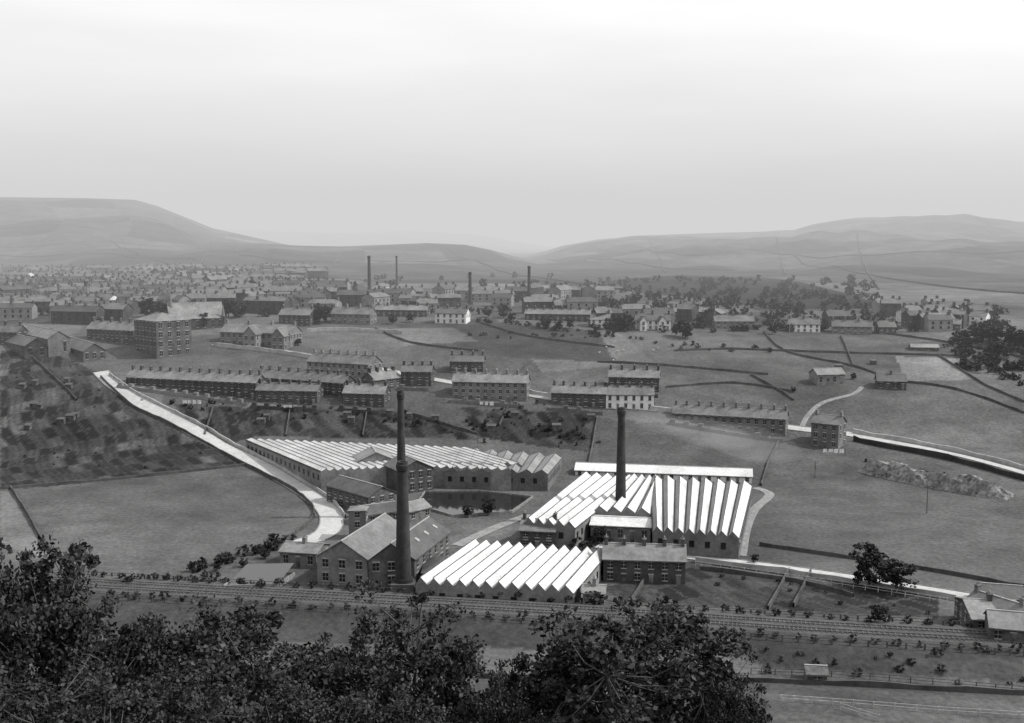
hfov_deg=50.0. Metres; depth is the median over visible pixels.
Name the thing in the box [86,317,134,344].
terrace houses
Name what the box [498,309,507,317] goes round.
tree
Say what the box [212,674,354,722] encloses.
broadleaf tree
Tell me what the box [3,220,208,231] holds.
hill boundary wall
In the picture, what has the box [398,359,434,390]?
terrace houses
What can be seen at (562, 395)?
windows
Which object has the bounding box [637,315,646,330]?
villa gable wing
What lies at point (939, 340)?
field wall
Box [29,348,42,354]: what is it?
windows
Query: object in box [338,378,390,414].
terrace houses
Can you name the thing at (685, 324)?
tree
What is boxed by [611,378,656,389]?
windows
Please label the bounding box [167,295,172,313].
church tower
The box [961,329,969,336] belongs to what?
tree
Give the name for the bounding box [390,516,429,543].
ridge tiles
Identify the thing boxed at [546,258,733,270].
hill boundary wall
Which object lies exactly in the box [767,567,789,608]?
field wall
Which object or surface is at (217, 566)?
tree
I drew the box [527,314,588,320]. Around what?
windows
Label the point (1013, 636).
doors
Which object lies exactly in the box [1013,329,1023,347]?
tree
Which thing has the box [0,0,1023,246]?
sky
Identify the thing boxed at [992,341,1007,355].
tree
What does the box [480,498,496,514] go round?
tree
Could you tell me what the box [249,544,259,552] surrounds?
tree
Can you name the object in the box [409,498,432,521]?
mill store
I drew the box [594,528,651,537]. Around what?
windows
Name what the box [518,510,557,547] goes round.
mill preparation block
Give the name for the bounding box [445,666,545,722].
broadleaf tree
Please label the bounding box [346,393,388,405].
windows
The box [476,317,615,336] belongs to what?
hedge
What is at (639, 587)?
field wall
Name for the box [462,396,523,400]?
doors
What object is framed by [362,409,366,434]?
field wall
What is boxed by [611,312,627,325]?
tree
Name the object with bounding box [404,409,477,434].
field wall
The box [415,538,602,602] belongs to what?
sawtooth weaving shed
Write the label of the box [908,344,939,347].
roof
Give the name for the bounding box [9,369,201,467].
garden plants
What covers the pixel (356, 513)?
windows
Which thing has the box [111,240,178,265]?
hill boundary wall
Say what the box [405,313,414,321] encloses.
tree
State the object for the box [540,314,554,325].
tree
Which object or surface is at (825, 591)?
garden plants
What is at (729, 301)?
distant woodland
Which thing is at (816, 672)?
garden shed
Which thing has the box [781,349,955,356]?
field wall
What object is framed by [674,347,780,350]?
field wall
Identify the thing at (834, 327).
windows
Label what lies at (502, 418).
field wall
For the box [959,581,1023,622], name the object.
farmhouse
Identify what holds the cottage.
on the ground
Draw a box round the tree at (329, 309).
[319,306,332,321]
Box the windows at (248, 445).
[248,445,318,479]
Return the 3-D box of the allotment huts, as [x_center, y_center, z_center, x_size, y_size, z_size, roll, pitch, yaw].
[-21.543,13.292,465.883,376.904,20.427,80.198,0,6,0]
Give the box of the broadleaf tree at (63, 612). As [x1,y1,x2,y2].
[0,534,116,716]
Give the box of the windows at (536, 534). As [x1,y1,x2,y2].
[523,532,550,545]
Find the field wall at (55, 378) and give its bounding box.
[33,356,76,399]
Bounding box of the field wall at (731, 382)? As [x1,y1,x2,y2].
[665,381,792,391]
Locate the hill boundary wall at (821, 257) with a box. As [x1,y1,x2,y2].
[597,248,1023,257]
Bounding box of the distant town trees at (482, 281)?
[37,271,592,316]
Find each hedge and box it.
[4,568,984,626]
[18,585,1023,652]
[120,570,265,587]
[170,399,405,421]
[186,534,296,572]
[467,331,772,351]
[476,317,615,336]
[568,533,612,549]
[942,337,1023,385]
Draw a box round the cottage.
[581,574,606,604]
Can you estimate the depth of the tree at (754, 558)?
276.30 m
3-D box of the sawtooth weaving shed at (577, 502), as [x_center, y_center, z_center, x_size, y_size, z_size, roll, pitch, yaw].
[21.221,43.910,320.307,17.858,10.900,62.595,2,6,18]
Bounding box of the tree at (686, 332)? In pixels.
[681,327,692,338]
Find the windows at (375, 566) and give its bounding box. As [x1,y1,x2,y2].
[373,536,447,583]
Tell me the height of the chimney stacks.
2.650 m
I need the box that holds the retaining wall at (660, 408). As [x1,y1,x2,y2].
[529,389,672,411]
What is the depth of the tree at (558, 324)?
559.62 m
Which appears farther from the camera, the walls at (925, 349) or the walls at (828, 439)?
the walls at (925, 349)
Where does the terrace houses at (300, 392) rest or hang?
on the ground
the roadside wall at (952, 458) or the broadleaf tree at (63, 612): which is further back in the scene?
the roadside wall at (952, 458)
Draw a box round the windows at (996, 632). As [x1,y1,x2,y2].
[995,630,1000,638]
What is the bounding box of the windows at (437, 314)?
[437,314,469,321]
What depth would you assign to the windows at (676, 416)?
429.22 m
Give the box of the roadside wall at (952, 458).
[853,435,1023,480]
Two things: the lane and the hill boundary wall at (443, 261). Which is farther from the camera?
the hill boundary wall at (443, 261)
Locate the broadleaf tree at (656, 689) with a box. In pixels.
[514,590,772,722]
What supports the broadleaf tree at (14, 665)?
on the ground
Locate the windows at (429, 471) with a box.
[410,470,430,489]
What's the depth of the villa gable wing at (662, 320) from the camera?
564.98 m
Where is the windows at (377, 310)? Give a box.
[377,310,427,315]
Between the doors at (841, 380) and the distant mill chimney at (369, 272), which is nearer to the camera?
the doors at (841, 380)
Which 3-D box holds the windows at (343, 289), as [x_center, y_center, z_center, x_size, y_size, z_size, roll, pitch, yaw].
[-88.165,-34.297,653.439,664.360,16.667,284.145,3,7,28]
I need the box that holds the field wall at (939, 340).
[887,332,1023,356]
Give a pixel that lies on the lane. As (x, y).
(811, 411)
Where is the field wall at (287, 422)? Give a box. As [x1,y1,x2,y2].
[285,409,289,435]
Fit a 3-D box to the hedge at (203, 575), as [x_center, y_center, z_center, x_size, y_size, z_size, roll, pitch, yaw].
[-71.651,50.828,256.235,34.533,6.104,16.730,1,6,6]
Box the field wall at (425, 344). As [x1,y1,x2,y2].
[375,327,477,350]
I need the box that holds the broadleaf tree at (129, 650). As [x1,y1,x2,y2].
[32,573,192,722]
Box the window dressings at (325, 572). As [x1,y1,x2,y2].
[322,557,362,583]
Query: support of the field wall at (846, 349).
on the ground
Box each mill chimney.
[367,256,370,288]
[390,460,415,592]
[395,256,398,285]
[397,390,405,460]
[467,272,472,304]
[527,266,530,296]
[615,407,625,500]
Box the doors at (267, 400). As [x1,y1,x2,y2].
[266,399,314,403]
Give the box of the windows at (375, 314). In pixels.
[333,314,375,322]
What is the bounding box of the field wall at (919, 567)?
[759,542,1023,584]
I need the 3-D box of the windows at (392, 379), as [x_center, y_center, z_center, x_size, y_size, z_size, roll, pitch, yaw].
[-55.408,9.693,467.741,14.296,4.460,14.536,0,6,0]
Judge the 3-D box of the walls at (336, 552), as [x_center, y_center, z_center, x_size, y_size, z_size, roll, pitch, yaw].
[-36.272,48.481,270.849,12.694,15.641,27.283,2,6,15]
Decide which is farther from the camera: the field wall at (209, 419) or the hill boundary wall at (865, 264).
the hill boundary wall at (865, 264)
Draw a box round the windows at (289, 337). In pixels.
[273,337,289,348]
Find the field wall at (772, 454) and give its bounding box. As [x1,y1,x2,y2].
[761,440,778,483]
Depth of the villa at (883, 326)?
565.76 m
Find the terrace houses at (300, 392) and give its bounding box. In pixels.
[250,377,324,411]
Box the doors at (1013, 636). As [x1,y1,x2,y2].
[1010,633,1016,640]
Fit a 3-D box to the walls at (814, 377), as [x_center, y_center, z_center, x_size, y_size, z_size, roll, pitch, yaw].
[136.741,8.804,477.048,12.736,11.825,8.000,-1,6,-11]
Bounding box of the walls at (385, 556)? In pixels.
[368,534,449,587]
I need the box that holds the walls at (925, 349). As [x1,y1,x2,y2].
[909,345,938,350]
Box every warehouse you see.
[134,312,191,358]
[351,446,393,462]
[383,455,434,492]
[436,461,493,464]
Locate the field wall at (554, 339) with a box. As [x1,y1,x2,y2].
[478,321,614,347]
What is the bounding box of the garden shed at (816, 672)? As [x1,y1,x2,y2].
[802,664,829,679]
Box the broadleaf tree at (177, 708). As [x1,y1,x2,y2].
[100,661,259,722]
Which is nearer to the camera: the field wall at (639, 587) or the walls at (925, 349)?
the field wall at (639, 587)
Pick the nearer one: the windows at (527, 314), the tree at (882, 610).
the tree at (882, 610)
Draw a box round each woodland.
[597,274,880,307]
[948,328,1023,374]
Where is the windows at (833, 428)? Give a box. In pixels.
[814,424,844,446]
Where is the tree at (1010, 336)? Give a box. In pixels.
[1000,324,1023,345]
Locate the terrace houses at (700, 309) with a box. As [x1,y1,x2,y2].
[665,303,708,317]
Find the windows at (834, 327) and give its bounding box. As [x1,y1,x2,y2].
[834,327,869,333]
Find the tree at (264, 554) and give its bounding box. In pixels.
[259,548,269,558]
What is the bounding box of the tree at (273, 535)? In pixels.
[268,533,280,541]
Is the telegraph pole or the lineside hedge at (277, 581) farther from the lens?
the telegraph pole
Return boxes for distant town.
[0,262,992,331]
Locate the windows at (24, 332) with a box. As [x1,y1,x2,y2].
[1,332,25,342]
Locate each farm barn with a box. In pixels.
[953,590,1016,627]
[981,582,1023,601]
[983,608,1023,641]
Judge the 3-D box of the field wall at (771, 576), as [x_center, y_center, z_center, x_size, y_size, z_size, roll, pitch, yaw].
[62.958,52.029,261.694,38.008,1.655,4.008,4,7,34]
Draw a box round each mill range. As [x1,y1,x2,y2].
[574,462,752,483]
[589,515,651,542]
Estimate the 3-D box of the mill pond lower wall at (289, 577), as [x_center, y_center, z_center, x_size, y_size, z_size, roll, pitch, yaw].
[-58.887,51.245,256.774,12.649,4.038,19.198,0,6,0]
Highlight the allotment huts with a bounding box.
[17,359,876,430]
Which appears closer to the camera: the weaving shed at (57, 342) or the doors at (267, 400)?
the doors at (267, 400)
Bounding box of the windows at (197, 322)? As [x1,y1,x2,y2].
[196,320,220,326]
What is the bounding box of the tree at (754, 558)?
[750,554,759,561]
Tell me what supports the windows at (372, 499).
in the mill store at (345, 491)
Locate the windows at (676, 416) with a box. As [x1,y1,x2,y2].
[675,415,787,432]
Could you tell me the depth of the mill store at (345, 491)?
332.46 m
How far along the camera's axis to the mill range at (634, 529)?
296.28 m
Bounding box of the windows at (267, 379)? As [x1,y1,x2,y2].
[267,379,340,395]
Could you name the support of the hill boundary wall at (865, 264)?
on the ground
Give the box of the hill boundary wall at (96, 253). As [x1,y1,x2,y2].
[0,252,196,259]
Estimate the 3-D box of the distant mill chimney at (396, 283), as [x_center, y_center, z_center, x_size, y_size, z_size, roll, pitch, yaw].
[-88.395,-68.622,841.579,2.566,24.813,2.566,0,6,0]
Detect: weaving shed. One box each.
[4,334,47,358]
[22,323,70,356]
[70,336,105,361]
[245,438,521,490]
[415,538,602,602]
[443,447,561,490]
[524,471,630,548]
[595,473,658,516]
[650,475,752,558]
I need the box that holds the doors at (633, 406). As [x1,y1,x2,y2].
[617,404,650,409]
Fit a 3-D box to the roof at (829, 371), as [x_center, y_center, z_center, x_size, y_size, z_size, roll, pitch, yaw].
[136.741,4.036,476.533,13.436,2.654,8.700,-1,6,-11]
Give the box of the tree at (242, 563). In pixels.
[238,557,248,565]
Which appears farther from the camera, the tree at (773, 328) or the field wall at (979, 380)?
the tree at (773, 328)
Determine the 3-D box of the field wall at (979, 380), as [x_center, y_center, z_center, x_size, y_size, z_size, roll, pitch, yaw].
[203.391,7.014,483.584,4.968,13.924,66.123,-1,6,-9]
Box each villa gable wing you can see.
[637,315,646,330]
[657,315,666,330]
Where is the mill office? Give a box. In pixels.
[278,534,331,568]
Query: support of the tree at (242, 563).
on the ground
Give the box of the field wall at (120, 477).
[0,463,245,489]
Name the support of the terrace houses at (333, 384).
on the ground
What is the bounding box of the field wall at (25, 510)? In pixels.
[10,485,53,550]
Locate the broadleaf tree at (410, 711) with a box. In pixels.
[321,675,449,722]
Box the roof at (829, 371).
[808,368,845,374]
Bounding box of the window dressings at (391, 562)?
[372,539,448,584]
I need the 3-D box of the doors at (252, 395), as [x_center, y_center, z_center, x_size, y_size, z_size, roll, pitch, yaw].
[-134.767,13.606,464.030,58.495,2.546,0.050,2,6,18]
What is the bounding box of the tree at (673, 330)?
[671,323,680,335]
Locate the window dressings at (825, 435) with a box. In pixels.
[813,423,845,446]
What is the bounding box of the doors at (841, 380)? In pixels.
[827,377,842,384]
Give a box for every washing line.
[183,400,200,403]
[281,405,296,410]
[480,402,493,405]
[823,449,845,454]
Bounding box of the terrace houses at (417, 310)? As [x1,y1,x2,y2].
[375,301,430,316]
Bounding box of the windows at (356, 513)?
[355,512,367,526]
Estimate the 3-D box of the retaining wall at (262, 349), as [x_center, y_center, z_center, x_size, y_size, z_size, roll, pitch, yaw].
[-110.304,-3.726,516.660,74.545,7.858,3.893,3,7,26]
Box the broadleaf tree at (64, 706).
[0,627,173,722]
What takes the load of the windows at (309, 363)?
in the terrace houses at (357, 365)
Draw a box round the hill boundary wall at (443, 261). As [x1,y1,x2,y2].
[367,259,519,263]
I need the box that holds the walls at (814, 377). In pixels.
[809,369,844,384]
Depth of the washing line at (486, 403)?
446.85 m
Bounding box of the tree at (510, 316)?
[506,312,515,319]
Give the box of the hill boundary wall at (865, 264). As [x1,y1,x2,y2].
[853,223,879,289]
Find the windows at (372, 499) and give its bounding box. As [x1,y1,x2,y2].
[328,487,392,505]
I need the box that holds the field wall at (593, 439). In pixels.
[588,415,597,461]
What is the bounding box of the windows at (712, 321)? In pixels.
[712,321,751,327]
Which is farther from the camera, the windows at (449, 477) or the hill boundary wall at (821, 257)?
the hill boundary wall at (821, 257)
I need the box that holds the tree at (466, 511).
[462,504,473,516]
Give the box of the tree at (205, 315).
[201,312,207,325]
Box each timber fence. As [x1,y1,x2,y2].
[750,668,1023,688]
[780,694,1019,717]
[840,703,879,721]
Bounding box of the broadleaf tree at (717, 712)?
[676,644,772,722]
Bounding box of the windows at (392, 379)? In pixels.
[364,379,398,388]
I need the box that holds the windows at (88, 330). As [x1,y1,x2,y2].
[88,330,131,342]
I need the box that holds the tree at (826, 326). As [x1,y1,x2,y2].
[820,321,829,330]
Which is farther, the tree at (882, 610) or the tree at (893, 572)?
the tree at (893, 572)
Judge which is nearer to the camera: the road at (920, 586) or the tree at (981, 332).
the road at (920, 586)
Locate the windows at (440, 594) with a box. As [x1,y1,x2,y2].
[422,566,601,601]
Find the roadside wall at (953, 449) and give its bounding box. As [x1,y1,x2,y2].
[853,429,1023,469]
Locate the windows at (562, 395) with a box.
[554,394,602,405]
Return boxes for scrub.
[393,413,586,445]
[491,399,600,447]
[742,642,1023,684]
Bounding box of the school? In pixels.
[219,318,302,347]
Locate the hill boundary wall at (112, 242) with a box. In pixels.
[0,241,221,247]
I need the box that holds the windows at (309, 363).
[309,363,380,379]
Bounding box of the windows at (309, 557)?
[283,555,312,563]
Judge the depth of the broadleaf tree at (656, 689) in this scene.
40.45 m
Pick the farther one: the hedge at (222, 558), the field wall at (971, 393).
the field wall at (971, 393)
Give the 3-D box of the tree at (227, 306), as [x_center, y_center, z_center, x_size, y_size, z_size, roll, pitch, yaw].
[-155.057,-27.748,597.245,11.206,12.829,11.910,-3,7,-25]
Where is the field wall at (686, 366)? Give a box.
[597,360,767,374]
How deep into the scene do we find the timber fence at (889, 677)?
201.47 m
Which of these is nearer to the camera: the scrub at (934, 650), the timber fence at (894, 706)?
the timber fence at (894, 706)
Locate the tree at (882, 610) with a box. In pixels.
[870,604,888,622]
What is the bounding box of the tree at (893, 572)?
[877,557,919,591]
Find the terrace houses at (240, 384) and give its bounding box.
[116,364,267,405]
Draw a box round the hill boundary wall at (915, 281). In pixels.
[793,255,1023,293]
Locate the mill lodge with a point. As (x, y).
(430, 563)
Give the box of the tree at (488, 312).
[483,306,493,316]
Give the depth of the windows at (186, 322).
516.54 m
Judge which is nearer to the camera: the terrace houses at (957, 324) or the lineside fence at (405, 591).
the lineside fence at (405, 591)
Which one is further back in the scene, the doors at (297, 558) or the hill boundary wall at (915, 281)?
the hill boundary wall at (915, 281)
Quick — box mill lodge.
[421,555,448,574]
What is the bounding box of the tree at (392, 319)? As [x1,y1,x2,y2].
[388,314,397,323]
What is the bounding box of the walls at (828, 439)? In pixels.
[811,417,846,448]
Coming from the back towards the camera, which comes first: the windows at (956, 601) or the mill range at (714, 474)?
the mill range at (714, 474)
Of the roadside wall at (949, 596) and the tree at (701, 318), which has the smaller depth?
the roadside wall at (949, 596)
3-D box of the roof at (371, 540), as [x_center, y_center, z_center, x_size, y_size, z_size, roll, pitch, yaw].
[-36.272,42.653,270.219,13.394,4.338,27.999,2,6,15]
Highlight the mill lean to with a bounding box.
[359,500,396,522]
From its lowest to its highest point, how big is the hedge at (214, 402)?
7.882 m
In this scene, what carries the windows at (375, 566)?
attached to the walls at (385, 556)
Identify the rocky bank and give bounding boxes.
[858,460,1014,499]
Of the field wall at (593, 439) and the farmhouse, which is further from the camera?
the field wall at (593, 439)
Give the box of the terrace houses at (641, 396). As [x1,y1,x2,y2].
[606,381,654,409]
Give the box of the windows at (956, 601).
[955,601,983,626]
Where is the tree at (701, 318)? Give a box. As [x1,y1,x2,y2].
[695,315,704,324]
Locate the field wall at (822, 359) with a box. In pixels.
[763,330,876,373]
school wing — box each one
[242,325,262,346]
[270,327,289,349]
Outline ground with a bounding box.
[0,197,1023,722]
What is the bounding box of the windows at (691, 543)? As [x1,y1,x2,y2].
[652,496,750,549]
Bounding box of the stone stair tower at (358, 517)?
[347,506,368,534]
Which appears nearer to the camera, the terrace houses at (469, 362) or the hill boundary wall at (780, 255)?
the terrace houses at (469, 362)
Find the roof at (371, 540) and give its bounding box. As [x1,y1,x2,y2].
[315,514,395,559]
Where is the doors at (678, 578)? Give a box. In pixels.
[621,574,680,583]
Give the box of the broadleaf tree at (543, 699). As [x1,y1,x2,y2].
[488,627,611,721]
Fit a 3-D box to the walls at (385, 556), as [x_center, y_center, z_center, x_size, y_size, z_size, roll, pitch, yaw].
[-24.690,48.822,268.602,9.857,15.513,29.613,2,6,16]
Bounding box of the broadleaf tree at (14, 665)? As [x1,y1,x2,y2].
[0,570,47,720]
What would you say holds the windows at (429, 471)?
in the mill warehouse at (420, 476)
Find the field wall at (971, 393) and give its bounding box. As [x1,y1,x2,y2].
[907,380,1023,413]
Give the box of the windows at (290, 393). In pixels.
[258,390,322,402]
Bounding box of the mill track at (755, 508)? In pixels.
[740,487,774,555]
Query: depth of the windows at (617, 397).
445.12 m
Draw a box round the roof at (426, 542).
[366,517,450,561]
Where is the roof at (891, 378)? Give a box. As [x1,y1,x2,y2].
[874,373,907,381]
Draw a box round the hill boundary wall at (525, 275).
[444,245,631,290]
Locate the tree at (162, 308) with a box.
[152,301,165,312]
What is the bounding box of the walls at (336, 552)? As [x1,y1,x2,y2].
[317,542,368,586]
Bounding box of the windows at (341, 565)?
[322,559,361,582]
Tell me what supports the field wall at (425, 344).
on the ground
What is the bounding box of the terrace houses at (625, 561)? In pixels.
[602,533,686,583]
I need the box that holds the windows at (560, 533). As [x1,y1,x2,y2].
[559,524,586,538]
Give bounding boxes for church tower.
[22,274,26,284]
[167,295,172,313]
[221,306,225,327]
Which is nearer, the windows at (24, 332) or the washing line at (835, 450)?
the washing line at (835, 450)
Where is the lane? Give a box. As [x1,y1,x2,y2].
[800,387,863,425]
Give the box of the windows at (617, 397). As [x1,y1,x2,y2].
[608,396,650,407]
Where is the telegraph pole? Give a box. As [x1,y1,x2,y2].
[925,485,930,512]
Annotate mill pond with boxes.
[227,563,293,584]
[421,491,528,513]
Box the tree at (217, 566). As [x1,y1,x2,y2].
[211,563,221,570]
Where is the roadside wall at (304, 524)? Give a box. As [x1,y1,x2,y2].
[100,375,314,541]
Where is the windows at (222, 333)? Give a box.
[222,333,300,344]
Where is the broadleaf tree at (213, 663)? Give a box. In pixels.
[91,589,330,722]
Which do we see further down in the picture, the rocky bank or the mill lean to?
the mill lean to
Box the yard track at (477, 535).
[451,514,529,545]
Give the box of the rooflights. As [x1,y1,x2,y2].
[410,524,437,547]
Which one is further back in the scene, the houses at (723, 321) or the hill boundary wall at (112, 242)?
the hill boundary wall at (112, 242)
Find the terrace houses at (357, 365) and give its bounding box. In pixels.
[306,347,382,382]
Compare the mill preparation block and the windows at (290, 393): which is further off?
the windows at (290, 393)
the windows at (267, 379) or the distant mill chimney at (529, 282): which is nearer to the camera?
the windows at (267, 379)
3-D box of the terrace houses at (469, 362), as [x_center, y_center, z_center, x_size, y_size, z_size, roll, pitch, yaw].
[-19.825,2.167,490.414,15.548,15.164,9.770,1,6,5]
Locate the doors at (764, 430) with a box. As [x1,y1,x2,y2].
[730,427,781,435]
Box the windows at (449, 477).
[448,470,555,483]
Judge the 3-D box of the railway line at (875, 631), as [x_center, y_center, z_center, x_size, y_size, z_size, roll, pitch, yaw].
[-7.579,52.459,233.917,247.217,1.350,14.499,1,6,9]
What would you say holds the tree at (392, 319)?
on the ground
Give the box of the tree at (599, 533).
[592,525,610,543]
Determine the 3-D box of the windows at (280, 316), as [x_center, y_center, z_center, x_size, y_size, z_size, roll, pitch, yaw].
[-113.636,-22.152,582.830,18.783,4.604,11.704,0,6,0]
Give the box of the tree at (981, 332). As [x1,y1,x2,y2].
[969,322,991,337]
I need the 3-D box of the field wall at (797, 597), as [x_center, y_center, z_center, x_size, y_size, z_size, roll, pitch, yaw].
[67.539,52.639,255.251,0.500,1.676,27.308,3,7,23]
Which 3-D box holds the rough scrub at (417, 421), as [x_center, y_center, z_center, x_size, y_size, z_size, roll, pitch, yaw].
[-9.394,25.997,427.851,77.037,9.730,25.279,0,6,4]
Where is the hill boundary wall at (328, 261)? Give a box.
[239,255,426,262]
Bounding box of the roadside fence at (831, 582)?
[695,561,947,603]
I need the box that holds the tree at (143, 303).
[138,296,154,315]
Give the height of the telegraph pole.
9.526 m
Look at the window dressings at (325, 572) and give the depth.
257.84 m
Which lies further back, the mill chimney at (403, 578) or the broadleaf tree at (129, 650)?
the mill chimney at (403, 578)
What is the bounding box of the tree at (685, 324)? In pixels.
[674,319,692,337]
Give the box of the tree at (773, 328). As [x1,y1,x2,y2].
[766,321,780,333]
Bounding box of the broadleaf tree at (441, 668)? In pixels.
[306,578,527,722]
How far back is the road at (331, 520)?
392.12 m
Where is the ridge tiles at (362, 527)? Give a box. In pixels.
[340,513,385,540]
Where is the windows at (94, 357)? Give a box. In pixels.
[86,352,102,358]
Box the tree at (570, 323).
[566,317,573,326]
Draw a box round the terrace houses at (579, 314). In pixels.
[524,305,597,321]
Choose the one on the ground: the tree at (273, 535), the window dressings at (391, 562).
the tree at (273, 535)
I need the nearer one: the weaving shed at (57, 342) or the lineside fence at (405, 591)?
the lineside fence at (405, 591)
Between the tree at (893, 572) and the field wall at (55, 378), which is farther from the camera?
the field wall at (55, 378)
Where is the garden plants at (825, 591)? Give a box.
[714,574,957,619]
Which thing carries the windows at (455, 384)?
in the terrace houses at (503, 387)
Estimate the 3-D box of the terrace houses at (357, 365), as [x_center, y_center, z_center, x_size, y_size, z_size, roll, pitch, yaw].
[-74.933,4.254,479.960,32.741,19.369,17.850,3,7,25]
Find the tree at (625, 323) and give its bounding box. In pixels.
[617,314,635,330]
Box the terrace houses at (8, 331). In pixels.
[0,320,27,344]
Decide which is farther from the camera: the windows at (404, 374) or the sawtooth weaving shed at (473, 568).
the windows at (404, 374)
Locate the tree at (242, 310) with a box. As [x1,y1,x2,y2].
[233,300,251,316]
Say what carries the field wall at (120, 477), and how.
on the ground
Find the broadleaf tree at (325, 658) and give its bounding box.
[263,630,365,712]
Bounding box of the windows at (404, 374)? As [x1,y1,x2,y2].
[403,371,433,383]
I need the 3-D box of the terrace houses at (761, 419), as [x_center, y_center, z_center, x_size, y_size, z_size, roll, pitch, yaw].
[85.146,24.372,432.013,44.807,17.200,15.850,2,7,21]
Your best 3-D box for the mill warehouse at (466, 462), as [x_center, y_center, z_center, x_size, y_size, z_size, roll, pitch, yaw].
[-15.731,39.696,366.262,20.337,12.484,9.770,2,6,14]
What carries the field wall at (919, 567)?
on the ground
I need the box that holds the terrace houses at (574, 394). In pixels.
[548,379,606,415]
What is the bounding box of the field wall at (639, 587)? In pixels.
[631,578,644,599]
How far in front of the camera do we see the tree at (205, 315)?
569.36 m
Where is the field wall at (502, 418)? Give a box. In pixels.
[499,398,512,424]
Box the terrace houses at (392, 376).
[361,365,401,388]
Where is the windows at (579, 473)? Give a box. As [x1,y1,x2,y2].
[578,471,748,481]
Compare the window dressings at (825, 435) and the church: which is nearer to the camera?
the window dressings at (825, 435)
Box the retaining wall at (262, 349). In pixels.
[213,343,310,357]
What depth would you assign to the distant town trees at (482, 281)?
773.03 m
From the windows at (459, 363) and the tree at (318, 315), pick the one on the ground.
the tree at (318, 315)
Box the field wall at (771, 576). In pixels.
[700,566,853,596]
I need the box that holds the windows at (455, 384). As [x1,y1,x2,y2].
[454,382,529,399]
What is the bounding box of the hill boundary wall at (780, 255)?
[774,236,785,273]
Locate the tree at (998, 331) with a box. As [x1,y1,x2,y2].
[983,325,1004,343]
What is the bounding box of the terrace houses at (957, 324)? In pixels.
[904,314,962,330]
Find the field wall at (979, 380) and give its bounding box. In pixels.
[938,354,1023,402]
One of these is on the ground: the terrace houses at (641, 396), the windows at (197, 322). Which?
the terrace houses at (641, 396)
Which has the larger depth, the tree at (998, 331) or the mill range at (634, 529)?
the tree at (998, 331)
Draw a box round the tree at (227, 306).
[222,299,237,318]
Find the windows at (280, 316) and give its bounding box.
[280,316,311,324]
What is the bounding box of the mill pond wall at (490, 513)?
[419,490,532,516]
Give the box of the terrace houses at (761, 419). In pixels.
[669,399,788,442]
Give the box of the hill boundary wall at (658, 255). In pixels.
[648,238,665,271]
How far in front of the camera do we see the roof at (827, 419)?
413.51 m
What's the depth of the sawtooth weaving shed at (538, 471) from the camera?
358.89 m
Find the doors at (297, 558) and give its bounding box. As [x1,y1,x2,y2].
[296,557,299,567]
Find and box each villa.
[278,304,316,326]
[330,303,376,324]
[434,304,470,323]
[590,309,610,327]
[634,309,671,329]
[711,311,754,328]
[786,314,820,331]
[831,316,872,334]
[873,317,896,333]
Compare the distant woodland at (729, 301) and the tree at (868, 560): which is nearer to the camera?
the tree at (868, 560)
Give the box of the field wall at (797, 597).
[793,569,811,605]
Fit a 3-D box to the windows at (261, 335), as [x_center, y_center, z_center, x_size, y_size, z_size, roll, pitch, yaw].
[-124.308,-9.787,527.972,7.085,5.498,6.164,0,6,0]
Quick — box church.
[165,301,221,329]
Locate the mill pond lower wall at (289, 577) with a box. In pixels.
[223,572,294,586]
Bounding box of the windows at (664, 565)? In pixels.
[608,561,680,580]
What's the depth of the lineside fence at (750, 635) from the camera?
223.66 m
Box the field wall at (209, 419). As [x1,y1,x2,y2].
[204,405,213,433]
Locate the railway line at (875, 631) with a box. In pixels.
[4,575,1023,648]
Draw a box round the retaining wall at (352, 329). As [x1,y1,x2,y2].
[307,327,400,333]
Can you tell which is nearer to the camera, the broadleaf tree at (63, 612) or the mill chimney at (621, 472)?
the broadleaf tree at (63, 612)
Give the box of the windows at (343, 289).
[4,289,982,328]
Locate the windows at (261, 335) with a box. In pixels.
[245,335,261,346]
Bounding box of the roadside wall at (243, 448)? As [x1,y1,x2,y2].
[109,373,345,517]
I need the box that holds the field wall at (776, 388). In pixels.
[751,373,793,399]
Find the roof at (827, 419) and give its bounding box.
[810,414,847,425]
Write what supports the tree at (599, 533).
on the ground
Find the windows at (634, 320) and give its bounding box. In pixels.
[634,320,668,328]
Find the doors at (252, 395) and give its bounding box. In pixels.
[198,391,253,399]
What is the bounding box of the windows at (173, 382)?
[128,379,253,396]
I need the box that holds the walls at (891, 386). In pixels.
[875,377,906,389]
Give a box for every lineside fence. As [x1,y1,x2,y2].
[0,569,970,624]
[52,592,1023,655]
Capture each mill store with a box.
[325,475,395,507]
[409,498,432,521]
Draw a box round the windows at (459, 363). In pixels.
[452,362,483,371]
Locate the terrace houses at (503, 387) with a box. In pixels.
[449,367,530,408]
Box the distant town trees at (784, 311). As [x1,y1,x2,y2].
[588,298,1016,331]
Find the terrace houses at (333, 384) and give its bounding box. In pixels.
[256,364,356,397]
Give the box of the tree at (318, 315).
[313,306,328,323]
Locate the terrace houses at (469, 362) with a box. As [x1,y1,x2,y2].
[449,349,485,372]
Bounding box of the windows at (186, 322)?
[135,321,188,355]
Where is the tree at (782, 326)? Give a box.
[776,319,786,328]
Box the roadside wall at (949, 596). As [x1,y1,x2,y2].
[695,556,955,600]
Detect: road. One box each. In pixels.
[92,370,343,541]
[211,344,1023,474]
[594,543,970,596]
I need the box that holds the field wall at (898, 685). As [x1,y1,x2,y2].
[478,673,1023,695]
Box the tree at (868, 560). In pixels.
[848,541,888,588]
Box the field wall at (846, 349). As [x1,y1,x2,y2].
[840,335,852,363]
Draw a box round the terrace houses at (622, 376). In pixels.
[608,364,660,397]
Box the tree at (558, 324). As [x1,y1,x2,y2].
[554,319,562,329]

